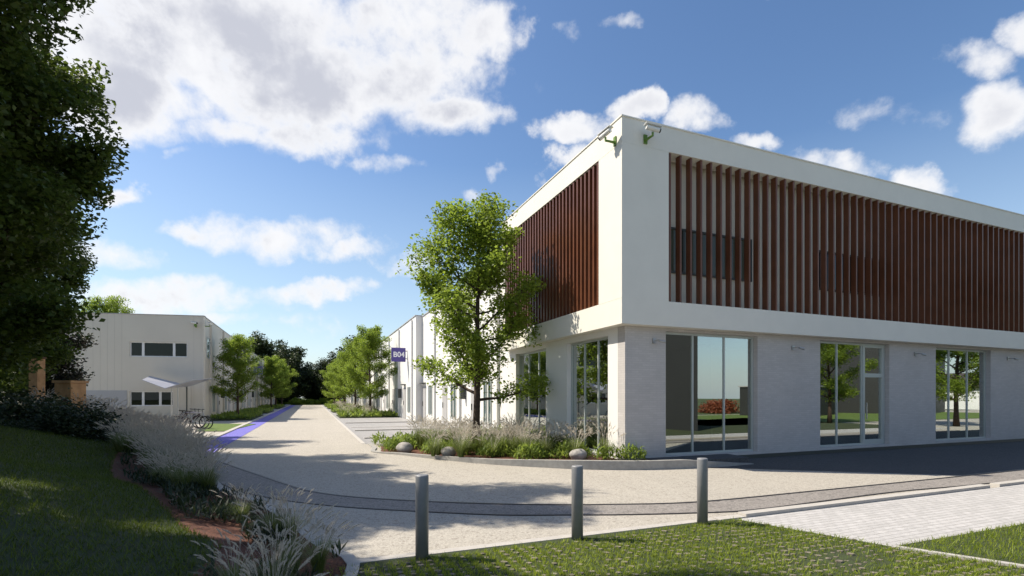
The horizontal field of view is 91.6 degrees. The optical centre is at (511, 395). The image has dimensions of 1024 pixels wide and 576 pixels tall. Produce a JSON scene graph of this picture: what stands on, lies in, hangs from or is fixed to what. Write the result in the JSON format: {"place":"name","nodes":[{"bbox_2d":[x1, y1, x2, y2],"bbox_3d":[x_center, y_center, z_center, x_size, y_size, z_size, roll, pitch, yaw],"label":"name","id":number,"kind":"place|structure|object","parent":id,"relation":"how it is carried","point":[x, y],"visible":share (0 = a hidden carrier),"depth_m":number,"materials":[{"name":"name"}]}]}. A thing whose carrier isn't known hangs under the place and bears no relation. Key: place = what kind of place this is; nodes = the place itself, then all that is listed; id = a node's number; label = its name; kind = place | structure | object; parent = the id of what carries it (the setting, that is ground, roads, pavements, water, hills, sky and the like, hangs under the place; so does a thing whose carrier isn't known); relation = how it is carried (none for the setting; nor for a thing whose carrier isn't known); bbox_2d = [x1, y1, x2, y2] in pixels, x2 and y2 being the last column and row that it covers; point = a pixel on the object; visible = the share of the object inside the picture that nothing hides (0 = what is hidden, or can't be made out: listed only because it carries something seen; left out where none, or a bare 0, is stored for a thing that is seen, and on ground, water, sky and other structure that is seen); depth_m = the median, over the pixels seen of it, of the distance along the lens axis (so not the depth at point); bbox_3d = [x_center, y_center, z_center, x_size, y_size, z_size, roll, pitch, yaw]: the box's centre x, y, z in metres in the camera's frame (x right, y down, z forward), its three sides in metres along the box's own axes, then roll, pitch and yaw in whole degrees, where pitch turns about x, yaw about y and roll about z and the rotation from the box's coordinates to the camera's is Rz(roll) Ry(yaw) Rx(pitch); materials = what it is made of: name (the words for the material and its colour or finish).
{"place":"outdoors","nodes":[
{"label":"outdoors","id":0,"kind":"place"},
{"bbox_2d":[0,418,222,575],"bbox_3d":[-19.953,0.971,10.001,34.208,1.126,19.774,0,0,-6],"label":"lawn mound terrain","id":1,"kind":"structure","parent":0,"point":[100,546],"depth_m":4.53,"materials":[{"name":"plant"}]},
{"bbox_2d":[0,386,44,419],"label":"shrub","id":2,"kind":"object","parent":1,"relation":"on","point":[17,395],"visible":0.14,"depth_m":14.74,"materials":[{"name":"green plant"}]},
{"bbox_2d":[0,414,47,431],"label":"shrub","id":3,"kind":"object","parent":1,"relation":"on","point":[17,424],"visible":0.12,"depth_m":12.61,"materials":[{"name":"green plant"}]},
{"bbox_2d":[29,357,46,399],"bbox_3d":[-16.165,0.010,16.950,0.330,2.680,0.340,0,0,0],"label":"timber post","id":4,"kind":"object","parent":1,"relation":"on","point":[37,379],"visible":0.29,"depth_m":16.81,"materials":[{"name":"wood"}]},
{"bbox_2d":[0,42,83,391],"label":"tree","id":5,"kind":"object","parent":1,"relation":"on","point":[17,382],"visible":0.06,"depth_m":14.74,"materials":[{"name":"green plant"}]},
{"bbox_2d":[0,387,91,430],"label":"shrub","id":6,"kind":"object","parent":1,"relation":"on","point":[12,411],"visible":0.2,"depth_m":14.00,"materials":[{"name":"green plant"}]},
{"bbox_2d":[0,116,97,395],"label":"tree","id":7,"kind":"object","parent":1,"relation":"on","point":[63,352],"visible":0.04,"depth_m":19.61,"materials":[{"name":"green plant"}]},
{"bbox_2d":[2,330,98,406],"bbox_3d":[-20.603,-1.029,21.454,3.700,4.968,4.360,0,0,32],"label":"bushy tree","id":8,"kind":"object","parent":1,"relation":"on","point":[75,374],"visible":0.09,"depth_m":21.83,"materials":[{"name":"green plant"}]},
{"bbox_2d":[0,0,129,384],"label":"tree","id":9,"kind":"object","parent":1,"relation":"on","point":[34,203],"visible":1,"depth_m":9.93,"materials":[{"name":"green plant"}]},
{"bbox_2d":[52,380,88,407],"bbox_3d":[-14.714,0.420,16.600,0.620,1.860,0.700,0,0,0],"label":"timber box","id":10,"kind":"object","parent":1,"relation":"on","point":[78,388],"visible":0.45,"depth_m":16.30,"materials":[{"name":"wood"}]},
{"bbox_2d":[16,394,137,440],"bbox_3d":[-11.899,0.588,13.442,2.571,1.272,2.740,0,0,37],"label":"shrub","id":11,"kind":"object","parent":1,"relation":"on","point":[72,423],"visible":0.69,"depth_m":13.24,"materials":[{"name":"green plant"}]},
{"bbox_2d":[109,446,346,575],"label":"mulch bed","id":12,"kind":"object","parent":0,"point":[208,526],"visible":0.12,"depth_m":5.57,"materials":[{"name":"soil"}]},
{"bbox_2d":[94,415,140,450],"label":"feathery plant","id":13,"kind":"object","parent":12,"relation":"on","point":[117,435],"visible":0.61,"depth_m":12.09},
{"bbox_2d":[98,418,141,452],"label":"feathery plant","id":14,"kind":"object","parent":12,"relation":"on","point":[120,448],"visible":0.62,"depth_m":11.92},
{"bbox_2d":[127,425,177,469],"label":"feathery plant","id":15,"kind":"object","parent":12,"relation":"on","point":[158,436],"visible":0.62,"depth_m":9.69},
{"bbox_2d":[134,445,185,485],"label":"feathery plant","id":16,"kind":"object","parent":12,"relation":"on","point":[155,463],"visible":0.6,"depth_m":8.25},
{"bbox_2d":[133,433,190,464],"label":"feathery plant","id":17,"kind":"object","parent":12,"relation":"on","point":[164,437],"visible":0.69,"depth_m":9.11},
{"bbox_2d":[134,430,190,466],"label":"feathery plant","id":18,"kind":"object","parent":12,"relation":"on","point":[145,444],"visible":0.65,"depth_m":9.07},
{"bbox_2d":[149,444,203,489],"bbox_3d":[-5.238,1.120,7.806,0.701,0.780,0.764,0,0,4],"label":"feathery plant","id":19,"kind":"object","parent":12,"relation":"on","point":[176,473],"visible":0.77,"depth_m":7.76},
{"bbox_2d":[159,448,215,487],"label":"feathery plant","id":20,"kind":"object","parent":12,"relation":"on","point":[187,477],"visible":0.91,"depth_m":7.62,"materials":[{"name":"plant"}]},
{"bbox_2d":[180,444,232,495],"bbox_3d":[-4.819,1.181,7.858,0.738,0.806,0.726,0,0,-33],"label":"feathery plant","id":21,"kind":"object","parent":12,"relation":"on","point":[206,476],"visible":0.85,"depth_m":7.80,"materials":[{"name":"plant"}]},
{"bbox_2d":[116,443,348,575],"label":"bed ground cover","id":22,"kind":"object","parent":12,"relation":"on","point":[182,492],"visible":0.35,"depth_m":6.31,"materials":[{"name":"green plant"}]},
{"bbox_2d":[192,518,276,575],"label":"feathery plant","id":23,"kind":"object","parent":12,"relation":"on","point":[236,571],"visible":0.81,"depth_m":3.67,"materials":[{"name":"plant"}]},
{"bbox_2d":[210,482,269,522],"bbox_3d":[-3.313,1.317,6.133,0.598,0.529,0.597,0,0,12],"label":"feathery plant","id":24,"kind":"object","parent":12,"relation":"on","point":[241,509],"visible":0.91,"depth_m":6.08,"materials":[{"name":"plant"}]},
{"bbox_2d":[232,484,305,542],"bbox_3d":[-2.570,1.267,5.323,0.698,0.591,0.687,0,0,36],"label":"feathery plant","id":25,"kind":"object","parent":12,"relation":"on","point":[272,517],"visible":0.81,"depth_m":5.28,"materials":[{"name":"plant"}]},
{"bbox_2d":[213,539,329,575],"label":"feathery plant","id":26,"kind":"object","parent":12,"relation":"on","point":[253,562],"visible":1,"depth_m":3.28,"materials":[{"name":"plant"}]},
{"bbox_2d":[222,520,325,575],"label":"feathery plant","id":27,"kind":"object","parent":12,"relation":"on","point":[275,562],"visible":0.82,"depth_m":3.99,"materials":[{"name":"plant"}]},
{"bbox_2d":[229,533,325,575],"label":"feathery plant","id":28,"kind":"object","parent":12,"relation":"on","point":[293,549],"visible":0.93,"depth_m":3.50,"materials":[{"name":"plant"}]},
{"bbox_2d":[254,487,320,543],"bbox_3d":[-2.387,1.302,5.328,0.668,0.608,0.658,0,0,-38],"label":"feathery plant","id":29,"kind":"object","parent":12,"relation":"on","point":[292,521],"visible":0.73,"depth_m":5.30,"materials":[{"name":"plant"}]},
{"bbox_2d":[242,502,337,575],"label":"feathery plant","id":30,"kind":"object","parent":12,"relation":"on","point":[289,512],"visible":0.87,"depth_m":4.28,"materials":[{"name":"plant"}]},
{"bbox_2d":[275,511,361,574],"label":"feathery plant","id":31,"kind":"object","parent":12,"relation":"on","point":[320,557],"visible":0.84,"depth_m":4.51,"materials":[{"name":"plant"}]},
{"bbox_2d":[239,404,290,420],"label":"verge pavement","id":32,"kind":"structure","parent":0,"point":[265,414],"depth_m":56.53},
{"bbox_2d":[206,415,262,420],"bbox_3d":[-20.572,1.615,37.477,2.650,0.070,9.100,0,0,-22],"label":"planting bed","id":33,"kind":"object","parent":32,"relation":"on","point":[236,419],"visible":0.43,"depth_m":33.48,"materials":[{"name":"plant"}]},
{"bbox_2d":[210,333,264,413],"bbox_3d":[-19.843,-1.502,35.926,4.256,6.208,3.956,0,0,21],"label":"street tree","id":34,"kind":"object","parent":33,"relation":"on","point":[240,375],"visible":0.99,"depth_m":35.70,"materials":[{"name":"green plant"}]},
{"bbox_2d":[270,344,316,401],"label":"woodland tree","id":35,"kind":"object","parent":32,"relation":"on","point":[292,360],"visible":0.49,"depth_m":100.32,"materials":[{"name":"green plant"}]},
{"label":"left planting bed","id":36,"kind":"structure","parent":32,"relation":"on","visible":0},
{"bbox_2d":[256,356,287,406],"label":"street tree","id":37,"kind":"object","parent":36,"relation":"on","point":[271,367],"visible":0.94,"depth_m":63.69,"materials":[{"name":"green plant"}]},
{"bbox_2d":[262,355,298,404],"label":"street tree","id":38,"kind":"object","parent":36,"relation":"on","point":[286,390],"visible":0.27,"depth_m":70.78,"materials":[{"name":"green plant"}]},
{"bbox_2d":[209,403,397,418],"bbox_3d":[-23.607,1.333,58.432,13.191,0.514,50.595,0,0,-22],"label":"bed ground cover","id":39,"kind":"object","parent":36,"relation":"on","point":[248,413],"visible":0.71,"depth_m":38.77,"materials":[{"name":"green plant"}]},
{"bbox_2d":[322,405,445,443],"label":"parking pavement","id":40,"kind":"structure","parent":0,"point":[398,421],"depth_m":27.79,"materials":[{"name":"concrete"}]},
{"bbox_2d":[320,363,338,403],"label":"street tree","id":41,"kind":"object","parent":40,"relation":"on","point":[326,379],"visible":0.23,"depth_m":84.10,"materials":[{"name":"green plant"}]},
{"bbox_2d":[336,415,398,417],"bbox_3d":[-11.758,1.615,40.220,4.350,0.070,5.600,0,0,-22],"label":"planting bed","id":42,"kind":"object","parent":40,"relation":"on","point":[386,416],"visible":0.57,"depth_m":38.38,"materials":[{"name":"plant"}]},
{"bbox_2d":[340,324,397,411],"bbox_3d":[-11.120,-2.120,40.409,4.622,7.443,5.062,0,0,0],"label":"street tree","id":43,"kind":"object","parent":42,"relation":"on","point":[369,346],"visible":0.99,"depth_m":39.68,"materials":[{"name":"green plant"}]},
{"bbox_2d":[2,0,1023,397],"label":"sky","id":44,"kind":"structure","parent":0,"point":[284,159],"materials":[{"name":"blue"}]},
{"bbox_2d":[185,405,1021,558],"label":"road","id":45,"kind":"structure","parent":0,"point":[318,448],"depth_m":9.29,"materials":[{"name":"concrete"}]},
{"bbox_2d":[143,376,212,417],"bbox_3d":[-21.028,0.185,30.850,3.905,2.930,2.500,0,0,0],"label":"entrance canopy","id":46,"kind":"object","parent":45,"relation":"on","point":[162,383],"visible":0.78,"depth_m":30.65,"materials":[{"name":"grey"}]},
{"bbox_2d":[177,409,212,428],"bbox_3d":[-15.600,1.143,24.500,1.716,1.009,0.561,0,0,-6],"label":"bicycle","id":47,"kind":"object","parent":45,"relation":"on","point":[205,421],"visible":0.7,"depth_m":24.50,"materials":[{"name":"black metal"}]},
{"bbox_2d":[197,423,254,431],"bbox_3d":[-15.034,1.635,26.542,2.574,0.030,7.797,0,0,-29],"label":"plaza lawn patch","id":48,"kind":"object","parent":45,"relation":"on","point":[220,427],"visible":0.64,"depth_m":25.61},
{"bbox_2d":[197,405,289,442],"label":"path kerb","id":49,"kind":"structure","parent":45,"relation":"on","point":[227,431],"depth_m":26.12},
{"bbox_2d":[203,405,294,456],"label":"blue path","id":50,"kind":"structure","parent":45,"relation":"on","point":[230,437],"depth_m":23.70,"materials":[{"name":"paint"}]},
{"bbox_2d":[214,479,359,575],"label":"bed kerb","id":51,"kind":"structure","parent":45,"relation":"on","point":[351,559],"depth_m":5.12,"materials":[{"name":"concrete"}]},
{"bbox_2d":[381,446,646,459],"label":"planter soil","id":52,"kind":"structure","parent":45,"relation":"on","point":[415,450],"depth_m":12.69,"materials":[{"name":"soil"}]},
{"bbox_2d":[396,442,412,452],"bbox_3d":[-3.092,1.501,14.346,0.492,0.345,0.420,0,0,0],"label":"boulder","id":53,"kind":"object","parent":52,"relation":"on","point":[404,447],"visible":0.84,"depth_m":14.21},
{"bbox_2d":[407,413,435,447],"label":"feathery plant","id":54,"kind":"object","parent":52,"relation":"on","point":[419,443],"visible":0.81,"depth_m":14.97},
{"bbox_2d":[411,415,443,442],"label":"feathery plant","id":55,"kind":"object","parent":52,"relation":"on","point":[424,437],"visible":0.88,"depth_m":14.63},
{"bbox_2d":[421,428,447,455],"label":"feathery plant","id":56,"kind":"object","parent":52,"relation":"on","point":[433,446],"visible":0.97,"depth_m":12.92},
{"bbox_2d":[420,426,455,454],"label":"feathery plant","id":57,"kind":"object","parent":52,"relation":"on","point":[438,449],"visible":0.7,"depth_m":13.20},
{"bbox_2d":[442,425,477,456],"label":"feathery plant","id":58,"kind":"object","parent":52,"relation":"on","point":[460,452],"visible":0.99,"depth_m":12.53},
{"bbox_2d":[395,189,550,442],"bbox_3d":[-1.277,-2.221,14.985,4.776,7.646,5.139,0,0,28],"label":"street tree","id":59,"kind":"object","parent":52,"relation":"on","point":[487,272],"visible":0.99,"depth_m":14.55,"materials":[{"name":"green plant"}]},
{"bbox_2d":[463,422,495,454],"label":"feathery plant","id":60,"kind":"object","parent":52,"relation":"on","point":[482,442],"visible":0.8,"depth_m":13.22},
{"bbox_2d":[476,429,506,456],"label":"feathery plant","id":61,"kind":"object","parent":52,"relation":"on","point":[493,448],"visible":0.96,"depth_m":12.65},
{"bbox_2d":[370,423,647,459],"bbox_3d":[-0.811,1.309,14.225,5.154,0.629,8.740,0,0,-26],"label":"ground cover","id":62,"kind":"object","parent":52,"relation":"on","point":[397,439],"visible":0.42,"depth_m":12.57,"materials":[{"name":"green plant"}]},
{"bbox_2d":[525,425,560,454],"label":"feathery plant","id":63,"kind":"object","parent":52,"relation":"on","point":[545,444],"visible":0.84,"depth_m":12.49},
{"bbox_2d":[559,426,591,451],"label":"feathery plant","id":64,"kind":"object","parent":52,"relation":"on","point":[576,446],"visible":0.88,"depth_m":11.96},
{"bbox_2d":[569,449,586,459],"bbox_3d":[1.556,1.390,11.721,0.419,0.304,0.352,0,0,0],"label":"boulder","id":65,"kind":"object","parent":52,"relation":"on","point":[577,454],"visible":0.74,"depth_m":11.60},
{"bbox_2d":[587,422,625,458],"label":"feathery plant","id":66,"kind":"object","parent":52,"relation":"on","point":[602,443],"visible":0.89,"depth_m":11.81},
{"bbox_2d":[358,518,716,562],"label":"grass border kerb","id":67,"kind":"structure","parent":45,"relation":"on","point":[407,555],"depth_m":5.59,"materials":[{"name":"concrete"}]},
{"bbox_2d":[368,443,752,469],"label":"planter kerb","id":68,"kind":"structure","parent":45,"relation":"on","point":[630,464],"depth_m":11.33,"materials":[{"name":"concrete"}]},
{"bbox_2d":[207,458,1023,504],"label":"strip edge","id":69,"kind":"object","parent":45,"relation":"on","point":[608,504],"visible":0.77,"depth_m":8.20,"materials":[{"name":"grey stone"}]},
{"bbox_2d":[213,461,1023,513],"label":"drainage strip path","id":70,"kind":"structure","parent":45,"relation":"on","point":[237,477],"depth_m":7.84,"materials":[{"name":"concrete"}]},
{"bbox_2d":[220,479,1019,515],"bbox_3d":[4.605,1.649,9.406,23.584,0.022,4.783,0,0,-2],"label":"strip edge","id":71,"kind":"object","parent":45,"relation":"on","point":[608,514],"visible":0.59,"depth_m":7.12,"materials":[{"name":"concrete"}]},
{"bbox_2d":[502,114,1023,459],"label":"office building","id":72,"kind":"structure","parent":45,"relation":"on","point":[731,273],"depth_m":14.13,"materials":[{"name":"paint"}]},
{"bbox_2d":[519,349,545,435],"bbox_3d":[0.762,-0.015,16.894,0.080,2.986,2.480,0,0,-22],"label":"side window","id":73,"kind":"structure","parent":72,"relation":"in","point":[530,362],"depth_m":16.94,"materials":[{"name":"glass"}]},
{"bbox_2d":[571,337,607,451],"bbox_3d":[2.146,-0.015,13.457,0.080,2.986,2.130,0,0,-22],"label":"side window","id":74,"kind":"structure","parent":72,"relation":"in","point":[585,355],"depth_m":13.68,"materials":[{"name":"glass"}]},
{"bbox_2d":[597,125,616,146],"bbox_3d":[2.234,-5.995,11.574,0.338,0.339,0.384,0,0,-35],"label":"security camera","id":75,"kind":"object","parent":72,"relation":"attached to","point":[604,133],"visible":1,"depth_m":11.52,"materials":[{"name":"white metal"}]},
{"bbox_2d":[643,122,661,143],"bbox_3d":[3.202,-6.035,11.455,0.384,0.339,0.338,0,0,-9],"label":"security camera","id":76,"kind":"object","parent":72,"relation":"attached to","point":[653,127],"visible":1,"depth_m":11.34,"materials":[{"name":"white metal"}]},
{"bbox_2d":[666,332,752,455],"bbox_3d":[5.093,-0.055,12.887,3.010,3.066,0.080,0,0,-22],"label":"shop window","id":77,"kind":"structure","parent":72,"relation":"in","point":[692,335],"depth_m":13.04,"materials":[{"name":"silver metal"}]},
{"bbox_2d":[671,227,751,281],"bbox_3d":[5.038,-3.640,12.849,3.050,1.140,0.050,0,0,-22],"label":"upper window","id":78,"kind":"structure","parent":72,"relation":"in","point":[673,229],"depth_m":12.82,"materials":[{"name":"grey"}]},
{"bbox_2d":[819,250,857,293],"bbox_3d":[10.140,-3.640,14.904,3.050,1.140,0.050,0,0,-22],"label":"upper window","id":79,"kind":"structure","parent":72,"relation":"in","point":[819,250],"depth_m":14.66,"materials":[{"name":"grey"}]},
{"bbox_2d":[820,341,884,446],"bbox_3d":[10.139,-0.055,14.920,3.050,3.066,0.080,0,0,-22],"label":"shop window","id":80,"kind":"structure","parent":72,"relation":"in","point":[824,342],"depth_m":15.01,"materials":[{"name":"silver metal"}]},
{"bbox_2d":[862,345,883,442],"bbox_3d":[11.063,-0.055,15.249,0.974,2.956,0.120,0,0,-22],"label":"glass door","id":81,"kind":"structure","parent":72,"relation":"in","point":[880,348],"depth_m":15.34,"materials":[{"name":"silver metal"}]},
{"bbox_2d":[936,348,985,440],"bbox_3d":[15.189,-0.055,16.955,3.140,3.066,0.080,0,0,-22],"label":"shop window","id":82,"kind":"structure","parent":72,"relation":"in","point":[960,373],"depth_m":16.99,"materials":[{"name":"glass"}]},
{"bbox_2d":[738,479,1023,517],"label":"driveway kerb","id":83,"kind":"structure","parent":45,"relation":"on","point":[797,508],"depth_m":7.73,"materials":[{"name":"concrete"}]},
{"bbox_2d":[896,545,1023,567],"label":"lawn border kerb","id":84,"kind":"structure","parent":45,"relation":"on","point":[964,556],"depth_m":5.04,"materials":[{"name":"concrete"}]},
{"bbox_2d":[324,517,1023,575],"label":"turf base","id":85,"kind":"object","parent":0,"point":[851,559],"visible":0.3,"depth_m":5.02,"materials":[{"name":"plant"}]},
{"bbox_2d":[415,474,428,559],"bbox_3d":[-0.911,1.224,5.045,0.140,0.852,0.140,0,0,0],"label":"bollard","id":86,"kind":"object","parent":85,"relation":"on","point":[421,516],"visible":0.92,"depth_m":4.99,"materials":[{"name":"metal"}]},
{"bbox_2d":[571,465,582,540],"bbox_3d":[0.749,1.224,5.714,0.140,0.852,0.140,0,0,-17],"label":"bollard","id":87,"kind":"object","parent":85,"relation":"on","point":[576,502],"visible":0.89,"depth_m":5.66,"materials":[{"name":"grey metal"}]},
{"bbox_2d":[334,521,1023,575],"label":"grid paver stones","id":88,"kind":"object","parent":85,"relation":"on","point":[636,574],"visible":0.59,"depth_m":4.96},
{"bbox_2d":[697,458,707,524],"bbox_3d":[2.446,1.224,6.398,0.140,0.852,0.140,0,0,-34],"label":"bollard","id":89,"kind":"object","parent":85,"relation":"on","point":[702,490],"visible":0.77,"depth_m":6.34,"materials":[{"name":"grey metal"}]},
{"bbox_2d":[646,454,749,462],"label":"apron pavement","id":90,"kind":"structure","parent":0,"point":[727,458],"depth_m":12.08,"materials":[{"name":"concrete"}]},
{"bbox_2d":[708,441,1023,474],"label":"forecourt asphalt","id":91,"kind":"structure","parent":0,"point":[969,459],"depth_m":12.52,"materials":[{"name":"asphalt"}]},
{"bbox_2d":[739,484,1023,546],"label":"paver driveway","id":92,"kind":"structure","parent":0,"point":[894,523],"depth_m":6.73,"materials":[{"name":"concrete"}]},
{"bbox_2d":[900,520,1023,563],"bbox_3d":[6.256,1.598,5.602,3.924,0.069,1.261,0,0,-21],"label":"lawn grass","id":93,"kind":"structure","parent":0,"point":[981,540],"depth_m":5.47,"materials":[{"name":"plant"}]},
{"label":"planting bed","id":94,"kind":"structure","parent":0,"visible":0},
{"bbox_2d":[331,344,374,406],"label":"street tree","id":95,"kind":"object","parent":94,"relation":"on","point":[345,390],"visible":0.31,"depth_m":52.18,"materials":[{"name":"green plant"}]},
{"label":"planting bed","id":96,"kind":"structure","parent":0,"visible":0},
{"bbox_2d":[325,350,356,403],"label":"street tree","id":97,"kind":"object","parent":96,"relation":"on","point":[338,379],"visible":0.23,"depth_m":64.00,"materials":[{"name":"green plant"}]},
{"label":"ground","id":98,"kind":"structure","parent":0,"visible":0},
{"bbox_2d":[79,294,134,313],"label":"street tree","id":99,"kind":"object","parent":98,"relation":"on","point":[112,306],"visible":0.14,"depth_m":74.02,"materials":[{"name":"green plant"}]},
{"bbox_2d":[4,312,274,421],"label":"warehouse building","id":100,"kind":"structure","parent":98,"relation":"on","point":[128,354],"depth_m":32.15,"materials":[{"name":"white metal"}]},
{"bbox_2d":[130,391,172,405],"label":"window","id":101,"kind":"structure","parent":100,"relation":"in","point":[137,398],"depth_m":32.13,"materials":[{"name":"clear glass"}]},
{"bbox_2d":[130,342,186,356],"bbox_3d":[-22.817,-3.006,32.236,3.340,0.955,0.080,0,0,-10],"label":"window","id":102,"kind":"structure","parent":100,"relation":"in","point":[137,349],"depth_m":32.22,"materials":[{"name":"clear glass"}]},
{"bbox_2d":[181,386,190,420],"bbox_3d":[-21.220,0.490,32.396,0.614,2.280,0.044,0,0,-10],"label":"door","id":103,"kind":"structure","parent":100,"relation":"in","point":[185,391],"depth_m":32.39,"materials":[{"name":"grey"}]},
{"bbox_2d":[247,331,277,361],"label":"woodland tree","id":104,"kind":"object","parent":98,"relation":"on","point":[262,347],"visible":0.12,"depth_m":102.23,"materials":[{"name":"green plant"}]},
{"bbox_2d":[266,339,314,395],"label":"woodland tree","id":105,"kind":"object","parent":98,"relation":"on","point":[300,350],"visible":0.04,"depth_m":107.61,"materials":[{"name":"green plant"}]},
{"bbox_2d":[300,368,320,399],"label":"woodland tree","id":106,"kind":"object","parent":98,"relation":"on","point":[311,394],"visible":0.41,"depth_m":106.73,"materials":[{"name":"green plant"}]},
{"bbox_2d":[311,351,341,399],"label":"woodland tree","id":107,"kind":"object","parent":98,"relation":"on","point":[321,365],"visible":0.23,"depth_m":102.56,"materials":[{"name":"green plant"}]},
{"bbox_2d":[346,283,508,431],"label":"warehouse building","id":108,"kind":"structure","parent":98,"relation":"on","point":[411,392],"depth_m":31.39,"materials":[{"name":"silver metal"}]},
{"bbox_2d":[391,347,406,361],"bbox_3d":[-7.955,-2.950,35.677,1.350,1.000,0.110,0,0,-22],"label":"wall sign","id":109,"kind":"object","parent":108,"relation":"attached to","point":[398,354],"visible":0.99,"depth_m":35.57,"materials":[{"name":"purple"}]},
{"bbox_2d":[442,385,446,424],"bbox_3d":[-3.733,0.515,27.502,0.070,2.230,1.000,0,0,-22],"label":"door","id":110,"kind":"structure","parent":108,"relation":"in","point":[444,398],"depth_m":27.50,"materials":[{"name":"grey"}]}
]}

